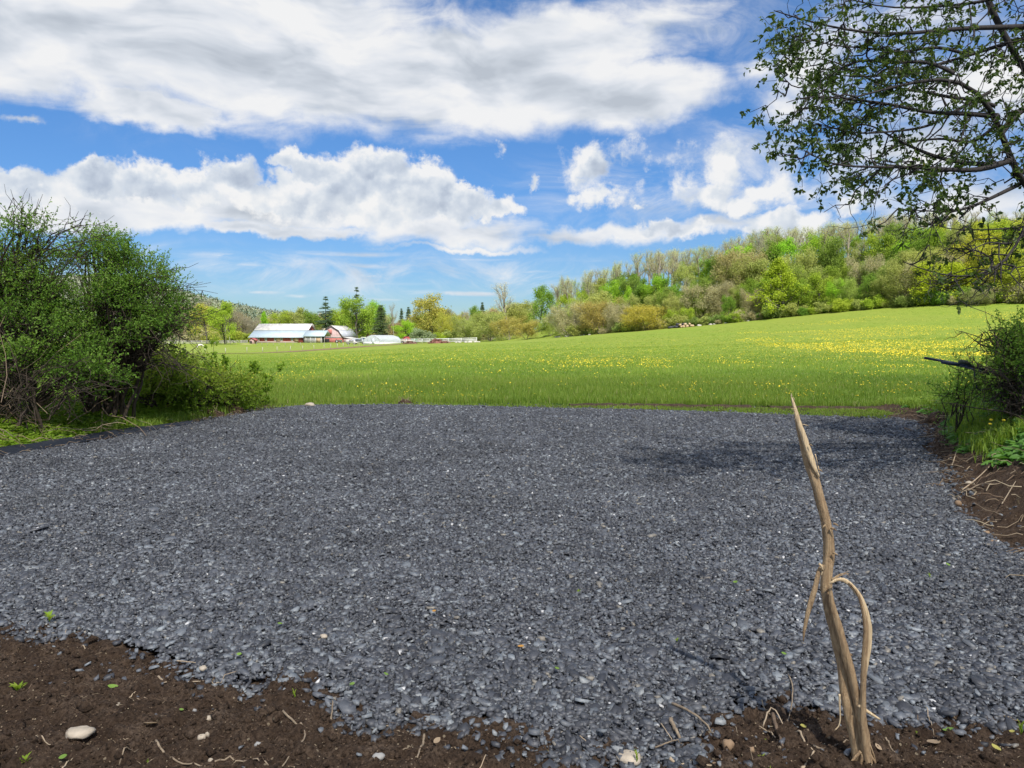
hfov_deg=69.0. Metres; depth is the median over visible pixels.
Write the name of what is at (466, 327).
willow tree
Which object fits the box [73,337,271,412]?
weedy bush
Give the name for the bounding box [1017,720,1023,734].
seedling
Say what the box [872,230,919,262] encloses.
broadleaf tree
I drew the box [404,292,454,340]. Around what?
broadleaf tree
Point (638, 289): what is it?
broadleaf tree
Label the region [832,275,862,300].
willow tree
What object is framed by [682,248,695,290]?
sparse tree
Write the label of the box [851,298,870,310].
edge shrub
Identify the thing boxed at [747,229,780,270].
broadleaf tree
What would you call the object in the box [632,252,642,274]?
sparse tree
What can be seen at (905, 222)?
sparse tree
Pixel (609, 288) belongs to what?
broadleaf tree
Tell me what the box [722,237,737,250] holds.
sparse tree
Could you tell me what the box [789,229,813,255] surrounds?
sparse tree
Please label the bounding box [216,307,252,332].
willow tree
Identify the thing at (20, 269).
bush
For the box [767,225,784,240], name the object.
sparse tree
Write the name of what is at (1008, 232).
broadleaf tree
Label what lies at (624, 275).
broadleaf tree
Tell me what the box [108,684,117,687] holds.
fallen leaf
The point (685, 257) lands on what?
sparse tree
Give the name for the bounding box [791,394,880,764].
broken sapling
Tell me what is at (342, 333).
gambrel barn
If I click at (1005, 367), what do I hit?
shady bush
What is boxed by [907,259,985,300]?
broadleaf tree
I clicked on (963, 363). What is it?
netting frame
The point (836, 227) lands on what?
sparse tree
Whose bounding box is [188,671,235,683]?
stick
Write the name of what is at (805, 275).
willow tree
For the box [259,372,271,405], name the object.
leafy shoot
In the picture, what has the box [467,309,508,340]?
willow tree
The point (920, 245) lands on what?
broadleaf tree
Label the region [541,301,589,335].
willow tree
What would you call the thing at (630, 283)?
broadleaf tree
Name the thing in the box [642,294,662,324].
broadleaf tree
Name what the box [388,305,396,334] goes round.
sparse tree
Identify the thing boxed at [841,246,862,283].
broadleaf tree
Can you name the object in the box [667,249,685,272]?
sparse tree
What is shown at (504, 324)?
willow tree
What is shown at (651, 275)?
sparse tree
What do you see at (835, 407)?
bare soil
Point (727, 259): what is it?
willow tree
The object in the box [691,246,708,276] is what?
sparse tree
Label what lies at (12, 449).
landscape fabric
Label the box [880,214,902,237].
sparse tree
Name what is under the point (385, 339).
greenhouse
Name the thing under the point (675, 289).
broadleaf tree
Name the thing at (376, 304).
broadleaf tree
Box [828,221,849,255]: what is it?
sparse tree
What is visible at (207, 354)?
leafy shoot
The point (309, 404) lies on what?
stone
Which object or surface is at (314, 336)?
open shed
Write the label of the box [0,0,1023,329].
sky
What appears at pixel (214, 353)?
leafy shoot
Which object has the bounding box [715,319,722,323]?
edge shrub
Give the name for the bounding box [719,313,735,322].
edge shrub
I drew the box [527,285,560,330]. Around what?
broadleaf tree
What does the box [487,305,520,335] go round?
willow tree
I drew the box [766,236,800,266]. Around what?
broadleaf tree
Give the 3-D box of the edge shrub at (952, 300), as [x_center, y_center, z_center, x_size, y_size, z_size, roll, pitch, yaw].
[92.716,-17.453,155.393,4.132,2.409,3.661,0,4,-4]
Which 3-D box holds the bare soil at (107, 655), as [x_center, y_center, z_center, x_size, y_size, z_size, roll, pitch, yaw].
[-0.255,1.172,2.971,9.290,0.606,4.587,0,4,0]
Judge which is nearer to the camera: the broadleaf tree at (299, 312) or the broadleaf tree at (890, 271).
the broadleaf tree at (890, 271)
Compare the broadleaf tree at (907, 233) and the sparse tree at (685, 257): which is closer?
the broadleaf tree at (907, 233)
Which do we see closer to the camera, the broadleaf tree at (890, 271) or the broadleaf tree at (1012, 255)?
the broadleaf tree at (1012, 255)
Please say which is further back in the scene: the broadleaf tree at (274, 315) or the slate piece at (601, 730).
the broadleaf tree at (274, 315)
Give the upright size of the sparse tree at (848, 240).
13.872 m
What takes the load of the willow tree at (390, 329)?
on the ground at (248, 347)
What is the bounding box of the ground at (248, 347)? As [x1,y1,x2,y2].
[5,249,1023,444]
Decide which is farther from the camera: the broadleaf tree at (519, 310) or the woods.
the woods
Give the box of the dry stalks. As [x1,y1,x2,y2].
[890,400,1023,577]
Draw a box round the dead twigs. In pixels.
[0,314,149,446]
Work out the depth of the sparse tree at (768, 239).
239.15 m
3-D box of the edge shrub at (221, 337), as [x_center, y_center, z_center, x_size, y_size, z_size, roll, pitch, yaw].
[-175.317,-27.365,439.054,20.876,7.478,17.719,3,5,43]
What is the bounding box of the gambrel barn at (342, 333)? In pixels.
[324,325,357,341]
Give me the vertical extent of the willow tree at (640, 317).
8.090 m
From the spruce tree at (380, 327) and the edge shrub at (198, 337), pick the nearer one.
the spruce tree at (380, 327)
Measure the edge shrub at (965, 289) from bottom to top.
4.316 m
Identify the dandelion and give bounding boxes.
[217,309,1023,398]
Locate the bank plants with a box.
[901,386,1023,467]
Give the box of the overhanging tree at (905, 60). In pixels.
[740,0,1023,320]
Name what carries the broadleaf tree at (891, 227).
on the ground at (248, 347)
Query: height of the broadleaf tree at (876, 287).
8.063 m
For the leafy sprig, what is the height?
1.408 m
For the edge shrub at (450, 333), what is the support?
on the ground at (248, 347)
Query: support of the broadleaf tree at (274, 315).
on the ground at (248, 347)
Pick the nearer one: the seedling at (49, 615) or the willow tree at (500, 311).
the seedling at (49, 615)
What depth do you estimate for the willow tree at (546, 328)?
259.51 m
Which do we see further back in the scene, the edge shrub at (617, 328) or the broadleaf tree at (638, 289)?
the broadleaf tree at (638, 289)
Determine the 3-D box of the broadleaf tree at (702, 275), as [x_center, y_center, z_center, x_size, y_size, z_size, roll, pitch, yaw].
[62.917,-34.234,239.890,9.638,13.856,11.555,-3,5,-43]
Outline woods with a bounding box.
[4,273,520,340]
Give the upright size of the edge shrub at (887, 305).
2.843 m
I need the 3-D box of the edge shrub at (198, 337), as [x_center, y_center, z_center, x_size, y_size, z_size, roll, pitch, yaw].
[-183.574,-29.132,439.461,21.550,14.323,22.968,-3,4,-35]
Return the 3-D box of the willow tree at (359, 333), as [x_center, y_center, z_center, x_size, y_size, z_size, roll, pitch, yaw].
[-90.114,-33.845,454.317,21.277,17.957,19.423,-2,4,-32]
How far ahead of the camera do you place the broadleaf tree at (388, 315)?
477.08 m
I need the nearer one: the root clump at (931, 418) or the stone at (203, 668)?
the stone at (203, 668)
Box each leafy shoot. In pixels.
[204,340,217,390]
[204,345,214,371]
[213,356,221,373]
[219,353,229,377]
[234,360,257,391]
[250,364,262,400]
[254,361,285,397]
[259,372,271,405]
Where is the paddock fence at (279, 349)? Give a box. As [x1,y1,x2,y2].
[184,341,378,352]
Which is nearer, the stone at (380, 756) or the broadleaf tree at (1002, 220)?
the stone at (380, 756)
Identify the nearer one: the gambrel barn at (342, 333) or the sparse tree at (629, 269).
the sparse tree at (629, 269)
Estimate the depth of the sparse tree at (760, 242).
240.42 m
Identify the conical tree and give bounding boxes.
[257,311,268,325]
[624,285,631,304]
[746,257,812,313]
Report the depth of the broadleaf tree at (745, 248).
228.59 m
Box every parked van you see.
[346,340,357,343]
[352,338,363,343]
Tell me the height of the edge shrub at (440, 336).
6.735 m
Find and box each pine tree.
[315,296,334,329]
[348,287,364,334]
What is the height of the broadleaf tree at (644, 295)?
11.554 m
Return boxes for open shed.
[303,330,330,342]
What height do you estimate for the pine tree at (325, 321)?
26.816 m
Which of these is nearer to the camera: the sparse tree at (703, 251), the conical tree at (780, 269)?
the conical tree at (780, 269)
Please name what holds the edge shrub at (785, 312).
on the ground at (248, 347)
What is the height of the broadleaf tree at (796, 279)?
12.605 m
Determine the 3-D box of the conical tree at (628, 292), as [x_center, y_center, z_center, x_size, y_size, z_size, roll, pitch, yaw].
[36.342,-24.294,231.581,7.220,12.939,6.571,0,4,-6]
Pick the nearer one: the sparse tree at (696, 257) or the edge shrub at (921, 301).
the edge shrub at (921, 301)
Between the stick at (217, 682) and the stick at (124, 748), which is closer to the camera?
the stick at (124, 748)
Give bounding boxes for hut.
[248,338,257,343]
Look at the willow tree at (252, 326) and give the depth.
449.96 m
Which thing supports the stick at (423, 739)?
on the bare soil at (107, 655)
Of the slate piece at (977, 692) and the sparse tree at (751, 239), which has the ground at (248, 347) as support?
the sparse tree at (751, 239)
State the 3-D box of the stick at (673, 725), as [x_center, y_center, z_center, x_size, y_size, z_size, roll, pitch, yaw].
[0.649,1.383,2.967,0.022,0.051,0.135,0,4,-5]
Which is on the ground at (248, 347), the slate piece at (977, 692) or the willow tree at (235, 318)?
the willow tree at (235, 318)
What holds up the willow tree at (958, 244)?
on the ground at (248, 347)
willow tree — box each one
[168,301,213,341]
[212,307,243,336]
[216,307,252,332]
[238,316,263,333]
[347,317,372,337]
[387,319,407,336]
[433,311,466,333]
[452,314,482,341]
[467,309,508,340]
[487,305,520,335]
[489,313,527,339]
[500,299,540,330]
[508,319,541,339]
[536,314,558,335]
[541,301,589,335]
[554,311,568,334]
[567,292,596,315]
[570,295,622,333]
[602,301,630,332]
[619,303,670,330]
[661,289,688,313]
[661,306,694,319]
[678,283,726,318]
[704,279,736,316]
[707,246,770,300]
[711,254,758,306]
[737,286,764,312]
[774,244,817,284]
[784,261,828,305]
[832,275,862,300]
[845,253,893,300]
[857,259,889,297]
[881,260,925,303]
[891,260,936,298]
[898,245,951,294]
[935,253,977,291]
[944,219,994,255]
[945,228,983,256]
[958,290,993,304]
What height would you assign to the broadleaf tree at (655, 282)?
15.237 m
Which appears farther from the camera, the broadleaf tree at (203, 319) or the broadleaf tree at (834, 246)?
the broadleaf tree at (203, 319)
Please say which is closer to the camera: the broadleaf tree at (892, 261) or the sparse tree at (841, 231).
the broadleaf tree at (892, 261)
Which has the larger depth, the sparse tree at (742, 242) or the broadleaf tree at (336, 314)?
the broadleaf tree at (336, 314)
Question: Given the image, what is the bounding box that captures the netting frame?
[924,357,993,392]
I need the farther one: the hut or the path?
the hut
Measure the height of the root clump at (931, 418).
0.670 m
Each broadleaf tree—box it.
[187,303,222,343]
[202,300,240,343]
[266,310,293,323]
[283,306,307,323]
[303,309,322,329]
[328,308,354,328]
[334,295,377,337]
[362,299,386,335]
[384,314,394,329]
[391,319,417,338]
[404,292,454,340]
[420,307,442,331]
[436,308,456,332]
[468,303,482,340]
[501,300,531,333]
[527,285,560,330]
[552,292,572,319]
[567,290,590,304]
[580,290,613,329]
[581,277,608,295]
[586,289,610,314]
[596,275,626,295]
[599,279,621,304]
[613,272,626,293]
[617,293,642,324]
[618,277,647,304]
[621,272,640,296]
[628,273,650,291]
[630,282,646,307]
[638,284,664,306]
[639,272,670,305]
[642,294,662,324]
[649,285,675,316]
[651,275,681,304]
[655,296,679,319]
[671,262,699,299]
[672,260,695,291]
[680,277,717,316]
[687,292,706,316]
[695,258,716,282]
[703,254,729,282]
[709,268,738,304]
[720,294,735,316]
[721,284,743,313]
[723,243,753,262]
[735,277,758,310]
[738,242,755,265]
[744,256,770,291]
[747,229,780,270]
[747,280,769,302]
[757,270,789,299]
[757,289,781,308]
[760,238,792,268]
[766,236,784,258]
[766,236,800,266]
[781,263,807,305]
[783,277,817,307]
[793,251,824,272]
[797,232,835,265]
[799,264,829,305]
[802,271,834,306]
[816,249,846,276]
[817,234,845,281]
[818,264,842,302]
[825,278,847,300]
[839,264,861,298]
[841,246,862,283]
[844,233,860,257]
[852,238,865,253]
[855,272,880,301]
[859,230,897,270]
[867,273,893,298]
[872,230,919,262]
[875,258,901,296]
[877,249,916,295]
[882,220,902,255]
[891,240,911,259]
[902,223,919,256]
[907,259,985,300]
[909,225,940,262]
[909,227,928,250]
[923,224,953,260]
[933,248,956,289]
[941,220,962,255]
[944,230,1009,277]
[954,250,986,291]
[962,220,984,232]
[965,240,1005,287]
[968,243,1010,287]
[975,217,1014,248]
[986,220,1019,245]
[986,245,1019,288]
[993,248,1023,299]
[1000,218,1023,250]
[1000,219,1014,226]
[1001,231,1023,285]
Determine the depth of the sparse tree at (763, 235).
248.67 m
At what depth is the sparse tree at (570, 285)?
303.26 m
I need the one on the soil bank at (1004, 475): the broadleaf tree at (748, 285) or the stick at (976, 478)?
the stick at (976, 478)
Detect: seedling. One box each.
[9,681,27,690]
[21,751,31,762]
[44,610,54,621]
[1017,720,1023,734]
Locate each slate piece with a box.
[596,729,607,732]
[974,689,980,696]
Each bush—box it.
[0,185,124,415]
[0,322,143,435]
[4,212,237,419]
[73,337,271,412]
[938,305,1023,422]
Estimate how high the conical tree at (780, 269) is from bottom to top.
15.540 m
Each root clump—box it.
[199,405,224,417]
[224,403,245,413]
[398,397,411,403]
[917,403,948,424]
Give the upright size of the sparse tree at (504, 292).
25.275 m
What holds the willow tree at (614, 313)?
on the ground at (248, 347)
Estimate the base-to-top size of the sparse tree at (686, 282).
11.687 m
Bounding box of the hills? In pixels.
[63,286,207,340]
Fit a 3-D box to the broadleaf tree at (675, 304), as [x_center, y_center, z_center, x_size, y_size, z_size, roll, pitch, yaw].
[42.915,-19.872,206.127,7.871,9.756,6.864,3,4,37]
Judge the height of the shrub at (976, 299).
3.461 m
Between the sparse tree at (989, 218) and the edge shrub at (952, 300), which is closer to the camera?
the edge shrub at (952, 300)
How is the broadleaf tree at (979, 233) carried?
on the ground at (248, 347)
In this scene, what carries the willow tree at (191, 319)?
on the ground at (248, 347)
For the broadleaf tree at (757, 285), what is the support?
on the ground at (248, 347)
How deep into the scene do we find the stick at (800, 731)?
2.93 m
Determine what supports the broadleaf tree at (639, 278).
on the ground at (248, 347)
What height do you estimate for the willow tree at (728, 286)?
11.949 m
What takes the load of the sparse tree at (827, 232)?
on the ground at (248, 347)
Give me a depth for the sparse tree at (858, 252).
190.43 m
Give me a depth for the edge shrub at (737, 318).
190.91 m
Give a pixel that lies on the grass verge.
(178, 419)
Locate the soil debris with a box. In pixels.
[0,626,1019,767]
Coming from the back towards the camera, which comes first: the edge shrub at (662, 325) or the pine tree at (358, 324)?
the pine tree at (358, 324)
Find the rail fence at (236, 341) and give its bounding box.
[201,340,246,343]
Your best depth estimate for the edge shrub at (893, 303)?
166.71 m
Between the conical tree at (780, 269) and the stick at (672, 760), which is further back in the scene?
the conical tree at (780, 269)
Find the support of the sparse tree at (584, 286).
on the ground at (248, 347)
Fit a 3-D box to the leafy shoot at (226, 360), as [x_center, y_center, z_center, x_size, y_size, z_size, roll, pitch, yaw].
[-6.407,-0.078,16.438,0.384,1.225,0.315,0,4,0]
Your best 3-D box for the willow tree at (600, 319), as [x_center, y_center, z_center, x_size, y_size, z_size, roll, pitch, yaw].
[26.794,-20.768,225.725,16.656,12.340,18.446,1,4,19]
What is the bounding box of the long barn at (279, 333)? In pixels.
[248,323,315,342]
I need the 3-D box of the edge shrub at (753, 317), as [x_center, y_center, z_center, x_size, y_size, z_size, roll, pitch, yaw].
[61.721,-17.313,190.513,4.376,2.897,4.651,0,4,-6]
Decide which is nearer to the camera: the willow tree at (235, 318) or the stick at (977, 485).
the stick at (977, 485)
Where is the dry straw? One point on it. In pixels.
(136, 431)
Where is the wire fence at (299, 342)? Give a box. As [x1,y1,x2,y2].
[256,341,358,345]
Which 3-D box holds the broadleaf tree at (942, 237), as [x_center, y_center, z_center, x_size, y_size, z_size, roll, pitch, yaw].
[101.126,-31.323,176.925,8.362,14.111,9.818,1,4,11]
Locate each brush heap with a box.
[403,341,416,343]
[427,338,445,343]
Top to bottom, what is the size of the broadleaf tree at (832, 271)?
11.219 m
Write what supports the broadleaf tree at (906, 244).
on the ground at (248, 347)
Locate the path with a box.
[164,343,424,353]
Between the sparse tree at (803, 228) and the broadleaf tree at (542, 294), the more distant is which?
the broadleaf tree at (542, 294)
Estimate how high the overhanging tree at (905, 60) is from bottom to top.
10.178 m
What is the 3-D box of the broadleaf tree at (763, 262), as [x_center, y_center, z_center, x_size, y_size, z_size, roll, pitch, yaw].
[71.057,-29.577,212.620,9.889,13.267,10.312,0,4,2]
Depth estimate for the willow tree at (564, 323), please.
247.79 m
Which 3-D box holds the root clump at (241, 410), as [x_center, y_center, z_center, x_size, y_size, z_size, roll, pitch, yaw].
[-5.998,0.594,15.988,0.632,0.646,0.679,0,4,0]
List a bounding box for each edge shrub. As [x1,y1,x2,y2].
[181,324,215,341]
[201,331,228,341]
[223,331,250,341]
[239,332,251,341]
[404,327,436,342]
[433,332,454,340]
[442,329,466,341]
[473,331,491,340]
[566,323,588,336]
[582,328,595,334]
[598,328,609,333]
[610,320,626,332]
[621,321,637,331]
[636,324,646,330]
[654,318,666,328]
[661,318,670,328]
[664,314,688,326]
[684,316,699,325]
[696,316,709,325]
[707,314,721,323]
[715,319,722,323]
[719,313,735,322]
[725,312,746,322]
[732,309,756,320]
[747,311,763,320]
[761,301,789,318]
[778,304,794,317]
[781,303,807,316]
[795,306,811,315]
[806,306,818,313]
[813,300,833,312]
[826,297,849,311]
[830,298,853,311]
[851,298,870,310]
[859,293,885,309]
[874,299,889,307]
[876,298,894,307]
[889,297,901,307]
[894,291,922,307]
[911,288,940,305]
[925,289,952,305]
[941,291,957,304]
[945,296,962,304]
[955,285,984,304]
[968,285,997,303]
[991,284,1011,302]
[991,288,1009,302]
[1007,281,1023,302]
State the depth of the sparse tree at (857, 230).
222.06 m
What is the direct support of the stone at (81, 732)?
on the bare soil at (107, 655)
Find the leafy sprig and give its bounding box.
[912,346,991,445]
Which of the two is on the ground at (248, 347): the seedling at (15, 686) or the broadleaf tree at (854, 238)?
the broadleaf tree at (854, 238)
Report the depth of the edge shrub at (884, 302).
168.11 m
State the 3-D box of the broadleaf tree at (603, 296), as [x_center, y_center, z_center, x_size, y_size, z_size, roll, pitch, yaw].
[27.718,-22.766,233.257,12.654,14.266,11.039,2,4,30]
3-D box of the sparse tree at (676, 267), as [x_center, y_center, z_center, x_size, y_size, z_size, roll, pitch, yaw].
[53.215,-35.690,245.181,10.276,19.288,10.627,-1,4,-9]
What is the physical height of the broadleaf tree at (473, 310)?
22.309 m
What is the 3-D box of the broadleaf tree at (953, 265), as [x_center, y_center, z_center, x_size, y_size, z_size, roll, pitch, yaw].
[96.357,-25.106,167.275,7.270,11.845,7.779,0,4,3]
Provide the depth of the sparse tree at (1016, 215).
198.89 m
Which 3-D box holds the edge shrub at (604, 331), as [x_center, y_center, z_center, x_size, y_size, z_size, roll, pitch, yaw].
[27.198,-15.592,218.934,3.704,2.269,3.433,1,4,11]
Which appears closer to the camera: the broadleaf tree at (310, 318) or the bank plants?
the bank plants
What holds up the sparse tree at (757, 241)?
on the ground at (248, 347)
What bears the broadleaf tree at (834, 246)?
on the ground at (248, 347)
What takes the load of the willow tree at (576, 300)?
on the ground at (248, 347)
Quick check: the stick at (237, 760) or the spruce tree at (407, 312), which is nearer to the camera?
the stick at (237, 760)
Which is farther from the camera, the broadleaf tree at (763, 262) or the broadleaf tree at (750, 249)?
the broadleaf tree at (750, 249)
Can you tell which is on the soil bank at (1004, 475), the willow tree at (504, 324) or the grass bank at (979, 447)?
the grass bank at (979, 447)
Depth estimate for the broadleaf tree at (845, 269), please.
184.47 m
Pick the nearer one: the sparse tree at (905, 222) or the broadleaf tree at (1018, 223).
the broadleaf tree at (1018, 223)
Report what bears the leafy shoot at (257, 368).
on the ground at (248, 347)
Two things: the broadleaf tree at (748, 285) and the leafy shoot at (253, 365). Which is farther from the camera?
the broadleaf tree at (748, 285)
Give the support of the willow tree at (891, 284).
on the ground at (248, 347)
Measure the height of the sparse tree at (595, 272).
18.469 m
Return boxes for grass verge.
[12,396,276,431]
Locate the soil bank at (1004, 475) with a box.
[877,404,1023,558]
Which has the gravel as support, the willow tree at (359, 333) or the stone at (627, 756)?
the stone at (627, 756)
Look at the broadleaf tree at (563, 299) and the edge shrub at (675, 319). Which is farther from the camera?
the broadleaf tree at (563, 299)
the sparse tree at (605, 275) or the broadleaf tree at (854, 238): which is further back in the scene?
the sparse tree at (605, 275)
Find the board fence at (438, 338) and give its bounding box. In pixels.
[401,337,476,341]
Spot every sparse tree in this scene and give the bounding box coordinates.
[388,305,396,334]
[459,311,467,319]
[491,281,517,336]
[550,284,565,302]
[559,275,575,304]
[566,275,574,297]
[573,281,578,298]
[580,270,594,289]
[580,273,596,294]
[586,266,604,283]
[601,267,609,281]
[607,261,622,289]
[609,262,617,282]
[620,262,633,279]
[630,249,648,280]
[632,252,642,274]
[640,249,652,282]
[640,255,649,278]
[644,248,670,276]
[647,254,664,285]
[656,252,666,278]
[661,248,687,283]
[663,250,678,286]
[665,249,677,281]
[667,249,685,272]
[680,249,688,268]
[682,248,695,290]
[682,276,691,293]
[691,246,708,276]
[697,246,709,268]
[698,244,712,261]
[704,244,713,260]
[719,242,734,259]
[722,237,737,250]
[724,234,750,252]
[745,227,757,247]
[751,231,767,253]
[751,232,766,253]
[757,227,769,249]
[760,232,775,250]
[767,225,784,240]
[770,226,788,240]
[782,228,794,255]
[787,226,797,261]
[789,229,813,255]
[802,227,814,240]
[817,223,832,246]
[826,224,839,253]
[827,221,854,248]
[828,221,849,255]
[839,224,856,270]
[852,218,863,235]
[855,240,873,263]
[860,220,876,248]
[862,217,883,245]
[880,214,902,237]
[899,215,911,230]
[962,211,969,224]
[968,211,980,222]
[985,209,994,221]
[1008,211,1023,219]
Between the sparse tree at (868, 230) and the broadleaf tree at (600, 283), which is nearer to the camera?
the sparse tree at (868, 230)
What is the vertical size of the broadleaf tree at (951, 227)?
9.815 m
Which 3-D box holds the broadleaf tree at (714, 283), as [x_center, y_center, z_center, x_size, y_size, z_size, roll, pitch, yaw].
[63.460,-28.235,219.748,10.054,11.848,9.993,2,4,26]
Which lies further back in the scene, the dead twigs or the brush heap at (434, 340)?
the brush heap at (434, 340)
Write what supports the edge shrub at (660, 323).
on the ground at (248, 347)
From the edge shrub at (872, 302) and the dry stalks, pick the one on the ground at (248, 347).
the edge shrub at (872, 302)
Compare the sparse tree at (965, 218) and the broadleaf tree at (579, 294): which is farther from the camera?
the broadleaf tree at (579, 294)
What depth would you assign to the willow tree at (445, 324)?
367.35 m
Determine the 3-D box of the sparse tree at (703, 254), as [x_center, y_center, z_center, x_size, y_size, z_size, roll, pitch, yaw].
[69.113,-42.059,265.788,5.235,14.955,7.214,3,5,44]
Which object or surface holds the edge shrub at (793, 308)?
on the ground at (248, 347)
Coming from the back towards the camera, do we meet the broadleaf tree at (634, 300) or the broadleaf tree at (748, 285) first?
the broadleaf tree at (634, 300)
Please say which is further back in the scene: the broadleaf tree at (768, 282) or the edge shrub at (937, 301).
the broadleaf tree at (768, 282)
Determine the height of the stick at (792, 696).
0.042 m
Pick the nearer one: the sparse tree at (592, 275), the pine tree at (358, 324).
the sparse tree at (592, 275)
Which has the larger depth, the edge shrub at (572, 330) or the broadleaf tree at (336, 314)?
the broadleaf tree at (336, 314)
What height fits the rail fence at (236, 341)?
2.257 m
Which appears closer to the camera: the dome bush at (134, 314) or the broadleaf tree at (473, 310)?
the dome bush at (134, 314)
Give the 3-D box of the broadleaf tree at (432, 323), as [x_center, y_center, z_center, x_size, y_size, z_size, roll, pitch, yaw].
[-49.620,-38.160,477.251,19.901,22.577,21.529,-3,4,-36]
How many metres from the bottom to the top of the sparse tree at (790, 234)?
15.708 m
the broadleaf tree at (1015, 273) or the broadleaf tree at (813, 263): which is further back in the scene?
the broadleaf tree at (813, 263)
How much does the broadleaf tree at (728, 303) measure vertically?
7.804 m
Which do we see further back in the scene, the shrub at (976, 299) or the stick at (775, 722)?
the shrub at (976, 299)
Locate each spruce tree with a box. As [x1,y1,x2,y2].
[370,305,391,334]
[397,309,405,338]
[405,307,410,337]
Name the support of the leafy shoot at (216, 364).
on the ground at (248, 347)
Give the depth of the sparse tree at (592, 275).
295.53 m
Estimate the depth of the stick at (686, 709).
3.07 m
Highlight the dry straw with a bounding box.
[0,404,270,454]
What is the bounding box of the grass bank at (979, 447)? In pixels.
[897,387,1023,462]
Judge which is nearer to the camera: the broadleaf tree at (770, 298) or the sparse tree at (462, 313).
the broadleaf tree at (770, 298)
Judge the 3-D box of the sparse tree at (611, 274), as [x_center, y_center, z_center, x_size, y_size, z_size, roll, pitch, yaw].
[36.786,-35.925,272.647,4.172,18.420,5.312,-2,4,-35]
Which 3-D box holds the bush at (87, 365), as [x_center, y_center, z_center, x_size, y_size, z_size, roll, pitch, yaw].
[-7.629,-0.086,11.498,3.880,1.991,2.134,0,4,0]
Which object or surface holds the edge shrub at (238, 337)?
on the ground at (248, 347)
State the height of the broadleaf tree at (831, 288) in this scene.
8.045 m
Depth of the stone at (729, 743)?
2.88 m
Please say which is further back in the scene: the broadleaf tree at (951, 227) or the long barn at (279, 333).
the long barn at (279, 333)
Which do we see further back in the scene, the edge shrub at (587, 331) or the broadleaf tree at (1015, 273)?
the edge shrub at (587, 331)
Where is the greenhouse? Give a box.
[363,335,400,344]
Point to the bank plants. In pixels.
(1012, 454)
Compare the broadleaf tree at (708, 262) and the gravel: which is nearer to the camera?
the gravel
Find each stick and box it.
[118,747,138,764]
[155,739,205,766]
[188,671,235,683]
[215,756,268,765]
[282,710,305,765]
[417,733,424,757]
[655,739,680,747]
[669,717,681,743]
[669,757,711,766]
[671,702,711,732]
[762,707,782,726]
[771,712,783,746]
[787,674,792,720]
[797,730,812,749]
[962,449,1004,489]
[967,483,990,490]
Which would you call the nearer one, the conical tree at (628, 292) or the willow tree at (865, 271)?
the willow tree at (865, 271)
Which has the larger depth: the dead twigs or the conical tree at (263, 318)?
the conical tree at (263, 318)
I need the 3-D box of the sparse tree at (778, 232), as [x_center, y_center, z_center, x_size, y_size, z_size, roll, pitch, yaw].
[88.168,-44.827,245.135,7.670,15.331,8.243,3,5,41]
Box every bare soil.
[0,620,1023,767]
[569,403,751,408]
[767,405,897,410]
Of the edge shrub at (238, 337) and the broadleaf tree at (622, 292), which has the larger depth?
the edge shrub at (238, 337)
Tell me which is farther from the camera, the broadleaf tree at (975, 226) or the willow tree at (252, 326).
the willow tree at (252, 326)
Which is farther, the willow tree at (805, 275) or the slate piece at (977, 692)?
the willow tree at (805, 275)
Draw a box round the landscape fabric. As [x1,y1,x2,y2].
[0,420,193,458]
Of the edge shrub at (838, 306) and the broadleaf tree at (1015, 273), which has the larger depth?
the edge shrub at (838, 306)
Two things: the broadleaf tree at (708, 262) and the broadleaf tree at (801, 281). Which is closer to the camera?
the broadleaf tree at (801, 281)
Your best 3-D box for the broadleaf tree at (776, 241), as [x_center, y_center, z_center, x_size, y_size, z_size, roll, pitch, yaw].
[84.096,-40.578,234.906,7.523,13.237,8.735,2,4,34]
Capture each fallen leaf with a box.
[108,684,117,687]
[927,739,940,742]
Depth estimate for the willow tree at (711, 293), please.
207.28 m
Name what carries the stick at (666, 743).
on the gravel
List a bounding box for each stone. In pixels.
[65,725,95,738]
[197,734,205,739]
[199,665,206,670]
[304,402,314,405]
[372,753,384,760]
[616,749,640,765]
[722,739,734,750]
[955,500,961,505]
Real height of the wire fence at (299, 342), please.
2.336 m
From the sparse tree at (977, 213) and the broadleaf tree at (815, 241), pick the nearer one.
the sparse tree at (977, 213)
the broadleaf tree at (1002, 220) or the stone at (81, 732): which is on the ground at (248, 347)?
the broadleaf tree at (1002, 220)
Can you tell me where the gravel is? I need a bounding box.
[0,402,1023,767]
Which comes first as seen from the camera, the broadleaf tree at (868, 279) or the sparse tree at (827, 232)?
the broadleaf tree at (868, 279)
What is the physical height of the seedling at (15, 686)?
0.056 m

